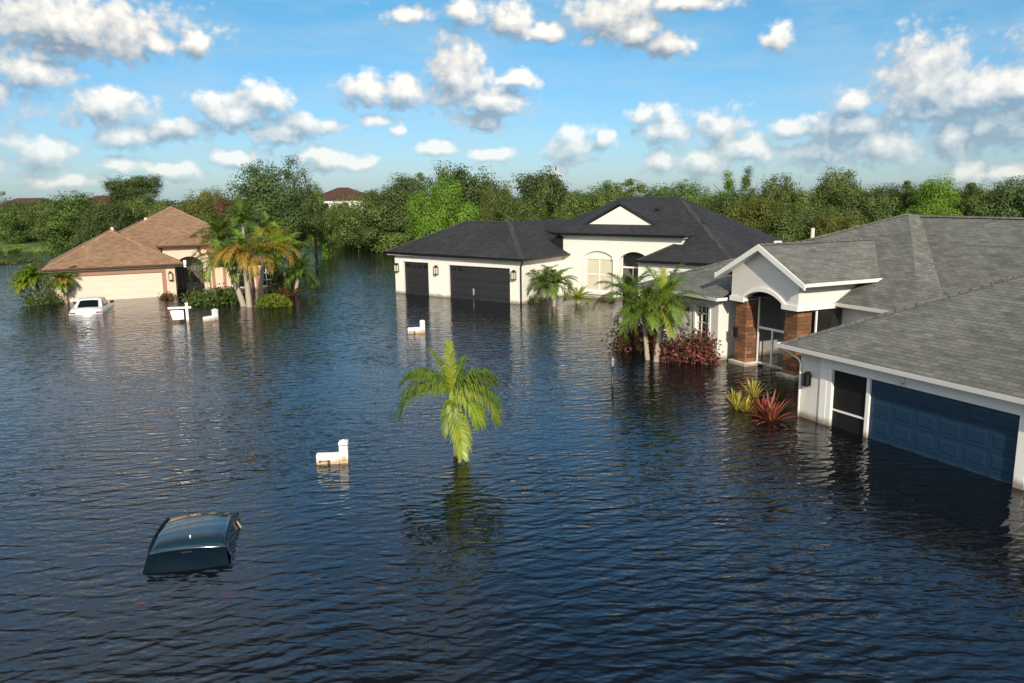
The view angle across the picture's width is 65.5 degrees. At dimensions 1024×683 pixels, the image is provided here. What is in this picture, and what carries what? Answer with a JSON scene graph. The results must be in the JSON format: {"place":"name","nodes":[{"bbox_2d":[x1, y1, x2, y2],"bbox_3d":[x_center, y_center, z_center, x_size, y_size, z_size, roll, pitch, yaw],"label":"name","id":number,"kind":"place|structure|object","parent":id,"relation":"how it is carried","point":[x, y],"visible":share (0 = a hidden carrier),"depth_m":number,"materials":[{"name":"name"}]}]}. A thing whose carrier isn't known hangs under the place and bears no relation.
{"place":"outdoors","nodes":[
{"label":"outdoors","id":0,"kind":"place"},
{"bbox_2d":[0,207,562,250],"bbox_3d":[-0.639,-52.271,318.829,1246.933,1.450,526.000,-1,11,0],"label":"grass bank","id":1,"kind":"structure","parent":0,"point":[30,245],"depth_m":114.09,"materials":[{"name":"green plant"}]},
{"bbox_2d":[0,191,23,240],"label":"tree","id":2,"kind":"object","parent":1,"relation":"on","point":[5,202],"visible":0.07,"depth_m":127.71,"materials":[{"name":"green plant"}]},
{"bbox_2d":[0,204,39,244],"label":"tree","id":3,"kind":"object","parent":1,"relation":"on","point":[9,219],"visible":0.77,"depth_m":119.90,"materials":[{"name":"green plant"}]},
{"bbox_2d":[0,198,55,233],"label":"house","id":4,"kind":"structure","parent":1,"relation":"on","point":[25,200],"depth_m":155.95,"materials":[{"name":"beige paint"}]},
{"bbox_2d":[7,200,49,240],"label":"tree","id":5,"kind":"object","parent":1,"relation":"on","point":[11,204],"visible":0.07,"depth_m":125.44,"materials":[{"name":"green plant"}]},
{"bbox_2d":[14,201,72,246],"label":"tree","id":6,"kind":"object","parent":1,"relation":"on","point":[28,210],"visible":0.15,"depth_m":114.34,"materials":[{"name":"green plant"}]},
{"bbox_2d":[85,195,135,205],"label":"house","id":7,"kind":"structure","parent":1,"relation":"on","point":[99,198],"depth_m":146.31,"materials":[{"name":"beige paint"}]},
{"bbox_2d":[98,173,165,205],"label":"tree","id":8,"kind":"object","parent":1,"relation":"on","point":[129,189],"visible":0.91,"depth_m":124.01,"materials":[{"name":"green plant"}]},
{"bbox_2d":[0,239,379,251],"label":"bank growth","id":9,"kind":"object","parent":1,"relation":"on","point":[9,248],"visible":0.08,"depth_m":108.90,"materials":[{"name":"green plant"}]},
{"bbox_2d":[211,193,238,226],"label":"tree","id":10,"kind":"object","parent":1,"relation":"on","point":[219,208],"visible":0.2,"depth_m":87.22,"materials":[{"name":"brown plant"}]},
{"bbox_2d":[322,187,365,211],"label":"house","id":11,"kind":"structure","parent":1,"relation":"on","point":[329,196],"depth_m":158.13,"materials":[{"name":"beige paint"}]},
{"bbox_2d":[329,207,364,247],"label":"tree","id":12,"kind":"object","parent":1,"relation":"on","point":[341,222],"visible":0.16,"depth_m":109.17,"materials":[{"name":"green plant"}]},
{"bbox_2d":[430,160,501,220],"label":"tree","id":13,"kind":"object","parent":1,"relation":"on","point":[471,187],"visible":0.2,"depth_m":94.66,"materials":[{"name":"green plant"}]},
{"bbox_2d":[0,190,993,209],"bbox_3d":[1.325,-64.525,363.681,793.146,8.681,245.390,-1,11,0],"label":"woodland","id":14,"kind":"object","parent":1,"relation":"on","point":[177,203],"visible":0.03,"depth_m":355.98,"materials":[{"name":"green plant"}]},
{"bbox_2d":[10,177,1021,251],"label":"woodland","id":15,"kind":"object","parent":1,"relation":"on","point":[392,243],"visible":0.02,"depth_m":100.35,"materials":[{"name":"green plant"}]},
{"bbox_2d":[509,165,571,218],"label":"tree","id":16,"kind":"object","parent":1,"relation":"on","point":[551,186],"visible":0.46,"depth_m":91.20,"materials":[{"name":"green plant"}]},
{"bbox_2d":[583,179,626,207],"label":"tree","id":17,"kind":"object","parent":1,"relation":"on","point":[612,196],"visible":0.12,"depth_m":97.59,"materials":[{"name":"green plant"}]},
{"bbox_2d":[612,178,648,196],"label":"tree","id":18,"kind":"object","parent":1,"relation":"on","point":[629,192],"visible":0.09,"depth_m":101.94,"materials":[{"name":"green plant"}]},
{"bbox_2d":[634,183,675,196],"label":"tree","id":19,"kind":"object","parent":1,"relation":"on","point":[657,192],"visible":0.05,"depth_m":97.91,"materials":[{"name":"green plant"}]},
{"bbox_2d":[660,178,716,206],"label":"tree","id":20,"kind":"object","parent":1,"relation":"on","point":[689,194],"visible":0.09,"depth_m":90.65,"materials":[{"name":"green plant"}]},
{"bbox_2d":[710,170,752,201],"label":"tree","id":21,"kind":"object","parent":1,"relation":"on","point":[728,184],"visible":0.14,"depth_m":106.00,"materials":[{"name":"green plant"}]},
{"bbox_2d":[723,166,762,204],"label":"tree","id":22,"kind":"object","parent":1,"relation":"on","point":[746,181],"visible":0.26,"depth_m":101.29,"materials":[{"name":"green plant"}]},
{"bbox_2d":[744,172,822,215],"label":"tree","id":23,"kind":"object","parent":1,"relation":"on","point":[788,194],"visible":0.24,"depth_m":90.12,"materials":[{"name":"green plant"}]},
{"bbox_2d":[804,166,866,225],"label":"tree","id":24,"kind":"object","parent":1,"relation":"on","point":[828,189],"visible":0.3,"depth_m":89.08,"materials":[{"name":"green plant"}]},
{"bbox_2d":[816,181,900,224],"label":"tree","id":25,"kind":"object","parent":1,"relation":"on","point":[856,206],"visible":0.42,"depth_m":86.12,"materials":[{"name":"green plant"}]},
{"bbox_2d":[865,183,909,218],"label":"tree","id":26,"kind":"object","parent":1,"relation":"on","point":[886,191],"visible":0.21,"depth_m":91.81,"materials":[{"name":"green plant"}]},
{"bbox_2d":[889,180,922,215],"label":"tree","id":27,"kind":"object","parent":1,"relation":"on","point":[905,186],"visible":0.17,"depth_m":90.17,"materials":[{"name":"green plant"}]},
{"bbox_2d":[893,174,966,214],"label":"tree","id":28,"kind":"object","parent":1,"relation":"on","point":[933,191],"visible":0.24,"depth_m":85.09,"materials":[{"name":"green plant"}]},
{"bbox_2d":[953,182,988,215],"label":"tree","id":29,"kind":"object","parent":1,"relation":"on","point":[972,188],"visible":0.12,"depth_m":90.16,"materials":[{"name":"green plant"}]},
{"bbox_2d":[946,191,1021,216],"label":"tree","id":30,"kind":"object","parent":1,"relation":"on","point":[968,201],"visible":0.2,"depth_m":82.76,"materials":[{"name":"green plant"}]},
{"bbox_2d":[962,175,1023,216],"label":"tree","id":31,"kind":"object","parent":1,"relation":"on","point":[1010,193],"visible":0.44,"depth_m":81.15,"materials":[{"name":"green plant"}]},
{"bbox_2d":[0,186,1023,682],"bbox_3d":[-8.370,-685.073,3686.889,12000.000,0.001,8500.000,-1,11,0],"label":"water","id":32,"kind":"structure","parent":0,"point":[576,518],"depth_m":18.18,"materials":[{"name":"blue liquid"}]},
{"bbox_2d":[0,256,42,263],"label":"reed patch","id":33,"kind":"object","parent":32,"relation":"on","point":[5,259],"visible":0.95,"depth_m":89.68,"materials":[{"name":"green plant"}]},
{"bbox_2d":[4,269,43,302],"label":"palm tree","id":34,"kind":"object","parent":32,"relation":"on","point":[20,285],"visible":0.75,"depth_m":54.04,"materials":[{"name":"green plant"}]},
{"bbox_2d":[69,297,113,314],"bbox_3d":[-27.395,-2.136,52.079,2.400,1.630,4.815,-4,11,-17],"label":"car","id":35,"kind":"object","parent":32,"relation":"on","point":[91,305],"visible":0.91,"depth_m":50.74,"materials":[{"name":"white paint"}]},
{"bbox_2d":[157,290,176,299],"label":"rust shrub","id":36,"kind":"object","parent":32,"relation":"in","point":[167,296],"visible":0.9,"depth_m":56.75,"materials":[{"name":"brown plant"}]},
{"bbox_2d":[168,302,190,321],"bbox_3d":[-19.204,-1.171,46.134,1.260,2.132,0.225,-3,11,-14],"label":"yard sign","id":37,"kind":"object","parent":32,"relation":"on","point":[177,315],"visible":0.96,"depth_m":46.01,"materials":[{"name":"white plastic"}]},
{"bbox_2d":[142,511,241,572],"bbox_3d":[-6.769,4.449,17.264,1.780,1.425,4.216,-3,11,-13],"label":"car","id":38,"kind":"object","parent":32,"relation":"on","point":[195,541],"visible":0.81,"depth_m":16.07,"materials":[{"name":"blue paint"}]},
{"bbox_2d":[203,309,218,321],"bbox_3d":[-17.630,-1.009,46.657,0.294,1.782,0.898,6,12,31],"label":"mailbox","id":39,"kind":"object","parent":32,"relation":"in","point":[214,317],"visible":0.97,"depth_m":46.62,"materials":[{"name":"white plastic"}]},
{"bbox_2d":[179,282,245,305],"bbox_3d":[-20.337,-2.821,53.778,4.567,2.391,2.362,-1,11,0],"label":"green shrub","id":40,"kind":"object","parent":32,"relation":"on","point":[209,297],"visible":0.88,"depth_m":53.43,"materials":[{"name":"green plant"}]},
{"bbox_2d":[187,234,261,305],"bbox_3d":[-18.910,-4.213,52.533,4.749,5.741,4.551,-4,11,-19],"label":"palm tree","id":41,"kind":"object","parent":32,"relation":"on","point":[233,277],"visible":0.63,"depth_m":51.94,"materials":[{"name":"green palm leaves"},{"name":"grey bark"}]},
{"bbox_2d":[217,194,265,288],"bbox_3d":[-20.029,-6.850,59.669,3.483,8.316,3.683,3,11,19],"label":"palm tree","id":42,"kind":"object","parent":32,"relation":"on","point":[242,213],"visible":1,"depth_m":58.88,"materials":[{"name":"green plant"}]},
{"bbox_2d":[232,225,300,297],"bbox_3d":[-17.075,-5.062,55.964,4.830,6.099,3.858,2,11,13],"label":"palm tree","id":43,"kind":"object","parent":32,"relation":"on","point":[265,249],"visible":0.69,"depth_m":55.84,"materials":[{"name":"yellow-green palm leaves"},{"name":"grey bark"}]},
{"bbox_2d":[221,159,316,267],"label":"tree","id":44,"kind":"object","parent":32,"relation":"on","point":[260,193],"visible":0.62,"depth_m":81.80,"materials":[{"name":"green plant"}]},
{"bbox_2d":[254,293,293,307],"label":"round bush","id":45,"kind":"object","parent":32,"relation":"in","point":[273,300],"visible":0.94,"depth_m":51.87,"materials":[{"name":"green plant"}]},
{"bbox_2d":[265,265,300,292],"bbox_3d":[-17.428,-4.648,60.228,2.758,3.526,2.486,-1,11,0],"label":"green shrub","id":46,"kind":"object","parent":32,"relation":"on","point":[276,283],"visible":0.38,"depth_m":59.90,"materials":[{"name":"green plant"}]},
{"bbox_2d":[273,284,302,295],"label":"rust shrub","id":47,"kind":"object","parent":32,"relation":"on","point":[290,292],"visible":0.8,"depth_m":57.60,"materials":[{"name":"brown plant"}]},
{"bbox_2d":[273,250,319,291],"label":"palm tree","id":48,"kind":"object","parent":32,"relation":"on","point":[299,269],"visible":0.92,"depth_m":57.40,"materials":[{"name":"green plant"}]},
{"bbox_2d":[271,155,331,260],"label":"tree","id":49,"kind":"object","parent":32,"relation":"on","point":[315,218],"visible":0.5,"depth_m":85.98,"materials":[{"name":"green plant"}]},
{"bbox_2d":[294,181,340,254],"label":"tree","id":50,"kind":"object","parent":32,"relation":"on","point":[327,236],"visible":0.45,"depth_m":94.83,"materials":[{"name":"green plant"}]},
{"bbox_2d":[322,243,329,259],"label":"water plant","id":51,"kind":"object","parent":32,"relation":"in","point":[325,255],"visible":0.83,"depth_m":88.47,"materials":[{"name":"green plant"}]},
{"bbox_2d":[316,439,348,464],"bbox_3d":[-4.879,3.525,21.773,0.856,1.750,0.302,-1,11,-4],"label":"mailbox","id":52,"kind":"object","parent":32,"relation":"in","point":[340,456],"visible":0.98,"depth_m":21.59,"materials":[{"name":"white plastic"}]},
{"bbox_2d":[407,320,424,333],"bbox_3d":[-5.010,-0.250,41.793,0.898,1.782,0.316,-3,11,-12],"label":"mailbox","id":53,"kind":"object","parent":32,"relation":"in","point":[420,329],"visible":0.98,"depth_m":41.62,"materials":[{"name":"white plastic"}]},
{"bbox_2d":[402,173,482,239],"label":"tree","id":54,"kind":"object","parent":32,"relation":"on","point":[440,212],"visible":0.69,"depth_m":81.62,"materials":[{"name":"green plant"}]},
{"bbox_2d":[395,338,503,462],"bbox_3d":[-1.705,2.003,22.256,3.067,4.288,2.507,-1,11,0],"label":"palm tree","id":55,"kind":"object","parent":32,"relation":"on","point":[452,382],"visible":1,"depth_m":21.64,"materials":[{"name":"green plant"}]},
{"bbox_2d":[474,180,511,220],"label":"tree","id":56,"kind":"object","parent":32,"relation":"on","point":[490,208],"visible":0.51,"depth_m":88.13,"materials":[{"name":"green plant"}]},
{"bbox_2d":[494,191,552,221],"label":"tree","id":57,"kind":"object","parent":32,"relation":"on","point":[514,210],"visible":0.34,"depth_m":82.91,"materials":[{"name":"green plant"}]},
{"bbox_2d":[524,265,563,302],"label":"palm tree","id":58,"kind":"object","parent":32,"relation":"on","point":[545,289],"visible":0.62,"depth_m":51.67,"materials":[{"name":"green plant"}]},
{"bbox_2d":[563,286,594,303],"bbox_3d":[4.381,-2.624,52.148,2.259,2.201,2.076,-1,11,0],"label":"cycad","id":59,"kind":"object","parent":32,"relation":"in","point":[578,296],"visible":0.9,"depth_m":51.93,"materials":[{"name":"green plant"}]},
{"bbox_2d":[550,186,609,219],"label":"tree","id":60,"kind":"object","parent":32,"relation":"on","point":[577,204],"visible":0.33,"depth_m":85.83,"materials":[{"name":"green plant"}]},
{"bbox_2d":[611,358,614,384],"bbox_3d":[3.790,1.616,30.019,0.143,2.050,0.150,-1,11,0],"label":"garden light","id":61,"kind":"object","parent":32,"relation":"in","point":[612,375],"visible":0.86,"depth_m":29.90,"materials":[{"name":"white metal"}]},
{"bbox_2d":[591,271,657,349],"bbox_3d":[5.224,-0.933,36.381,3.402,4.677,2.900,3,11,20],"label":"palm tree","id":62,"kind":"object","parent":32,"relation":"on","point":[620,288],"visible":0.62,"depth_m":36.28,"materials":[{"name":"green plant"}]},
{"bbox_2d":[611,324,637,350],"bbox_3d":[5.250,0.116,36.759,1.529,2.280,1.404,-9,14,-39],"label":"red shrub","id":63,"kind":"object","parent":32,"relation":"on","point":[621,348],"visible":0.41,"depth_m":36.43,"materials":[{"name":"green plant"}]},
{"bbox_2d":[601,310,667,352],"bbox_3d":[5.920,-0.097,36.597,2.956,2.746,2.458,-8,13,-35],"label":"red shrub","id":64,"kind":"object","parent":32,"relation":"on","point":[636,340],"visible":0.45,"depth_m":36.26,"materials":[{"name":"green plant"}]},
{"bbox_2d":[606,279,685,359],"bbox_3d":[5.714,-0.497,34.252,3.414,4.595,3.142,-1,11,0],"label":"palm tree","id":65,"kind":"object","parent":32,"relation":"on","point":[645,296],"visible":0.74,"depth_m":33.74,"materials":[{"name":"green plant"}]},
{"bbox_2d":[622,262,705,361],"bbox_3d":[6.337,-0.703,33.611,3.271,5.220,3.126,-10,14,-40],"label":"palm tree","id":66,"kind":"object","parent":32,"relation":"on","point":[665,286],"visible":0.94,"depth_m":33.34,"materials":[{"name":"green plant"}]},
{"bbox_2d":[648,320,723,366],"bbox_3d":[7.416,0.435,34.019,3.186,2.615,2.331,3,11,20],"label":"red shrub","id":67,"kind":"object","parent":32,"relation":"on","point":[689,350],"visible":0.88,"depth_m":33.71,"materials":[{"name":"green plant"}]},
{"bbox_2d":[695,192,745,218],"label":"tree","id":68,"kind":"object","parent":32,"relation":"on","point":[715,205],"visible":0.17,"depth_m":81.23,"materials":[{"name":"green plant"}]},
{"bbox_2d":[725,388,749,409],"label":"striped plant","id":69,"kind":"object","parent":32,"relation":"in","point":[734,399],"visible":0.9,"depth_m":26.43,"materials":[{"name":"yellow plant"}]},
{"bbox_2d":[736,397,755,411],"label":"striped plant","id":70,"kind":"object","parent":32,"relation":"in","point":[746,404],"visible":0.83,"depth_m":26.22,"materials":[{"name":"yellow plant"}]},
{"bbox_2d":[720,195,787,232],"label":"tree","id":71,"kind":"object","parent":32,"relation":"on","point":[750,216],"visible":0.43,"depth_m":77.38,"materials":[{"name":"green plant"}]},
{"bbox_2d":[739,376,768,397],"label":"striped plant","id":72,"kind":"object","parent":32,"relation":"in","point":[752,392],"visible":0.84,"depth_m":27.93,"materials":[{"name":"yellow plant"}]},
{"bbox_2d":[740,393,770,416],"bbox_3d":[8.093,2.510,25.889,1.408,1.716,1.474,5,12,28],"label":"red strap plant","id":73,"kind":"object","parent":32,"relation":"on","point":[764,403],"visible":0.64,"depth_m":25.96,"materials":[{"name":"brown plant"}]},
{"bbox_2d":[741,389,796,426],"bbox_3d":[8.151,2.527,25.110,1.903,1.968,1.748,-1,11,0],"label":"red strap plant","id":74,"kind":"object","parent":32,"relation":"in","point":[771,414],"visible":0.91,"depth_m":25.14,"materials":[{"name":"brown plant"}]},
{"bbox_2d":[769,374,791,398],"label":"green strap plant","id":75,"kind":"object","parent":32,"relation":"in","point":[780,395],"visible":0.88,"depth_m":27.68,"materials":[{"name":"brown plant"}]},
{"bbox_2d":[758,198,824,241],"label":"tree","id":76,"kind":"object","parent":32,"relation":"on","point":[790,227],"visible":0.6,"depth_m":73.44,"materials":[{"name":"green plant"}]},
{"bbox_2d":[806,211,867,238],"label":"tree","id":77,"kind":"object","parent":32,"relation":"on","point":[831,224],"visible":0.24,"depth_m":70.39,"materials":[{"name":"green plant"}]},
{"bbox_2d":[897,200,968,215],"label":"tree","id":78,"kind":"object","parent":32,"relation":"on","point":[933,209],"visible":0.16,"depth_m":73.69,"materials":[{"name":"green plant"}]},
{"bbox_2d":[0,0,1023,198],"label":"sky","id":79,"kind":"structure","parent":0,"point":[189,93],"materials":[{"name":"blue"}]},
{"label":"ground","id":80,"kind":"structure","parent":0,"visible":0},
{"bbox_2d":[11,261,47,294],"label":"palm tree","id":81,"kind":"object","parent":80,"relation":"on","point":[33,272],"visible":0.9,"depth_m":54.37,"materials":[{"name":"green plant"}]},
{"bbox_2d":[13,283,66,305],"bbox_3d":[-32.276,-2.839,54.699,3.673,2.370,2.375,-1,11,0],"label":"green shrub","id":82,"kind":"object","parent":80,"relation":"on","point":[43,299],"visible":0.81,"depth_m":54.44,"materials":[{"name":"green plant"}]},
{"bbox_2d":[43,265,79,302],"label":"palm tree","id":83,"kind":"object","parent":80,"relation":"on","point":[62,279],"visible":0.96,"depth_m":54.44,"materials":[{"name":"green plant"}]},
{"bbox_2d":[20,190,106,256],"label":"tree","id":84,"kind":"object","parent":80,"relation":"on","point":[57,230],"visible":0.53,"depth_m":94.78,"materials":[{"name":"green plant"}]},
{"bbox_2d":[68,200,138,247],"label":"tree","id":85,"kind":"object","parent":80,"relation":"on","point":[98,221],"visible":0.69,"depth_m":90.28,"materials":[{"name":"green plant"}]},
{"bbox_2d":[101,195,172,226],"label":"tree","id":86,"kind":"object","parent":80,"relation":"on","point":[141,211],"visible":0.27,"depth_m":93.84,"materials":[{"name":"green plant"}]},
{"bbox_2d":[39,206,284,302],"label":"house","id":87,"kind":"structure","parent":80,"relation":"on","point":[144,257],"depth_m":58.05,"materials":[{"name":"brown paint"}]},
{"bbox_2d":[67,272,163,301],"bbox_3d":[-28.199,-3.546,56.793,6.100,2.480,0.067,-6,12,-26],"label":"garage door","id":88,"kind":"structure","parent":87,"relation":"in","point":[135,285],"depth_m":56.76,"materials":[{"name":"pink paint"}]},
{"bbox_2d":[263,266,270,286],"bbox_3d":[-19.255,-5.109,62.312,0.750,1.600,0.090,-6,12,-26],"label":"window","id":89,"kind":"structure","parent":87,"relation":"in","point":[266,275],"depth_m":62.34,"materials":[{"name":"white glass"}]},
{"bbox_2d":[180,185,221,222],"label":"tree","id":90,"kind":"object","parent":80,"relation":"on","point":[192,207],"visible":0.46,"depth_m":95.77,"materials":[{"name":"green plant"}]},
{"bbox_2d":[188,213,247,252],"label":"palm tree","id":91,"kind":"object","parent":80,"relation":"on","point":[218,228],"visible":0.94,"depth_m":61.11,"materials":[{"name":"green plant"}]},
{"bbox_2d":[228,202,253,242],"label":"tree","id":92,"kind":"object","parent":80,"relation":"on","point":[247,229],"visible":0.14,"depth_m":78.53,"materials":[{"name":"green plant"}]},
{"bbox_2d":[212,228,280,306],"bbox_3d":[-17.214,-4.221,51.407,4.270,6.131,4.198,3,11,21],"label":"palm tree","id":93,"kind":"object","parent":80,"relation":"on","point":[243,248],"visible":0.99,"depth_m":50.80,"materials":[{"name":"yellow-green palm leaves"},{"name":"grey bark"}]},
{"bbox_2d":[245,211,291,250],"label":"palm tree","id":94,"kind":"object","parent":80,"relation":"on","point":[268,229],"visible":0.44,"depth_m":62.50,"materials":[{"name":"green plant"}]},
{"bbox_2d":[260,221,308,291],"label":"palm tree","id":95,"kind":"object","parent":80,"relation":"on","point":[274,226],"visible":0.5,"depth_m":58.99,"materials":[{"name":"green plant"}]},
{"bbox_2d":[336,186,398,250],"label":"tree","id":96,"kind":"object","parent":80,"relation":"on","point":[366,223],"visible":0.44,"depth_m":102.91,"materials":[{"name":"green plant"}]},
{"bbox_2d":[353,172,431,253],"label":"tree","id":97,"kind":"object","parent":80,"relation":"on","point":[400,195],"visible":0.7,"depth_m":99.30,"materials":[{"name":"green plant"}]},
{"bbox_2d":[410,172,435,220],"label":"tree","id":98,"kind":"object","parent":80,"relation":"on","point":[421,176],"visible":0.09,"depth_m":109.67,"materials":[{"name":"green plant"}]},
{"bbox_2d":[532,265,579,305],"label":"palm tree","id":99,"kind":"object","parent":80,"relation":"on","point":[555,279],"visible":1,"depth_m":50.23,"materials":[{"name":"green plant"}]},
{"bbox_2d":[383,197,785,304],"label":"house","id":100,"kind":"structure","parent":80,"relation":"on","point":[495,261],"depth_m":53.71,"materials":[{"name":"beige paint"}]},
{"bbox_2d":[405,261,428,295],"bbox_3d":[-6.792,-4.367,57.279,2.410,2.700,0.071,7,13,36],"label":"garage door","id":101,"kind":"structure","parent":100,"relation":"in","point":[416,273],"depth_m":57.24,"materials":[{"name":"grey paint"}]},
{"bbox_2d":[450,265,509,302],"bbox_3d":[-2.165,-3.752,53.867,5.280,2.640,0.071,7,13,36],"label":"garage door","id":102,"kind":"structure","parent":100,"relation":"in","point":[489,283],"depth_m":53.76,"materials":[{"name":"grey paint"}]},
{"bbox_2d":[585,258,612,291],"bbox_3d":[5.918,-4.525,53.906,2.150,2.250,0.090,7,13,36],"label":"window","id":103,"kind":"structure","parent":100,"relation":"in","point":[596,268],"depth_m":53.95,"materials":[{"name":"beige glass"}]},
{"bbox_2d":[636,213,1023,489],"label":"house","id":104,"kind":"structure","parent":80,"relation":"on","point":[904,331],"depth_m":24.88,"materials":[{"name":"grey paint"}]},
{"bbox_2d":[696,304,708,339],"bbox_3d":[8.385,-0.830,34.754,0.090,1.560,0.880,-6,12,-25],"label":"window","id":105,"kind":"structure","parent":104,"relation":"in","point":[704,308],"depth_m":34.81,"materials":[{"name":"clear glass"}]},
{"bbox_2d":[811,312,831,332],"bbox_3d":[12.819,0.374,33.201,0.078,3.100,1.000,-6,12,-25],"label":"window","id":106,"kind":"structure","parent":104,"relation":"in","point":[823,320],"depth_m":32.92,"materials":[{"name":"black glass"}]},
{"bbox_2d":[868,379,1019,484],"bbox_3d":[11.381,2.759,21.330,0.071,2.730,4.360,-6,12,-25],"label":"garage door","id":107,"kind":"structure","parent":104,"relation":"in","point":[981,440],"depth_m":21.00,"materials":[{"name":"blue paint"}]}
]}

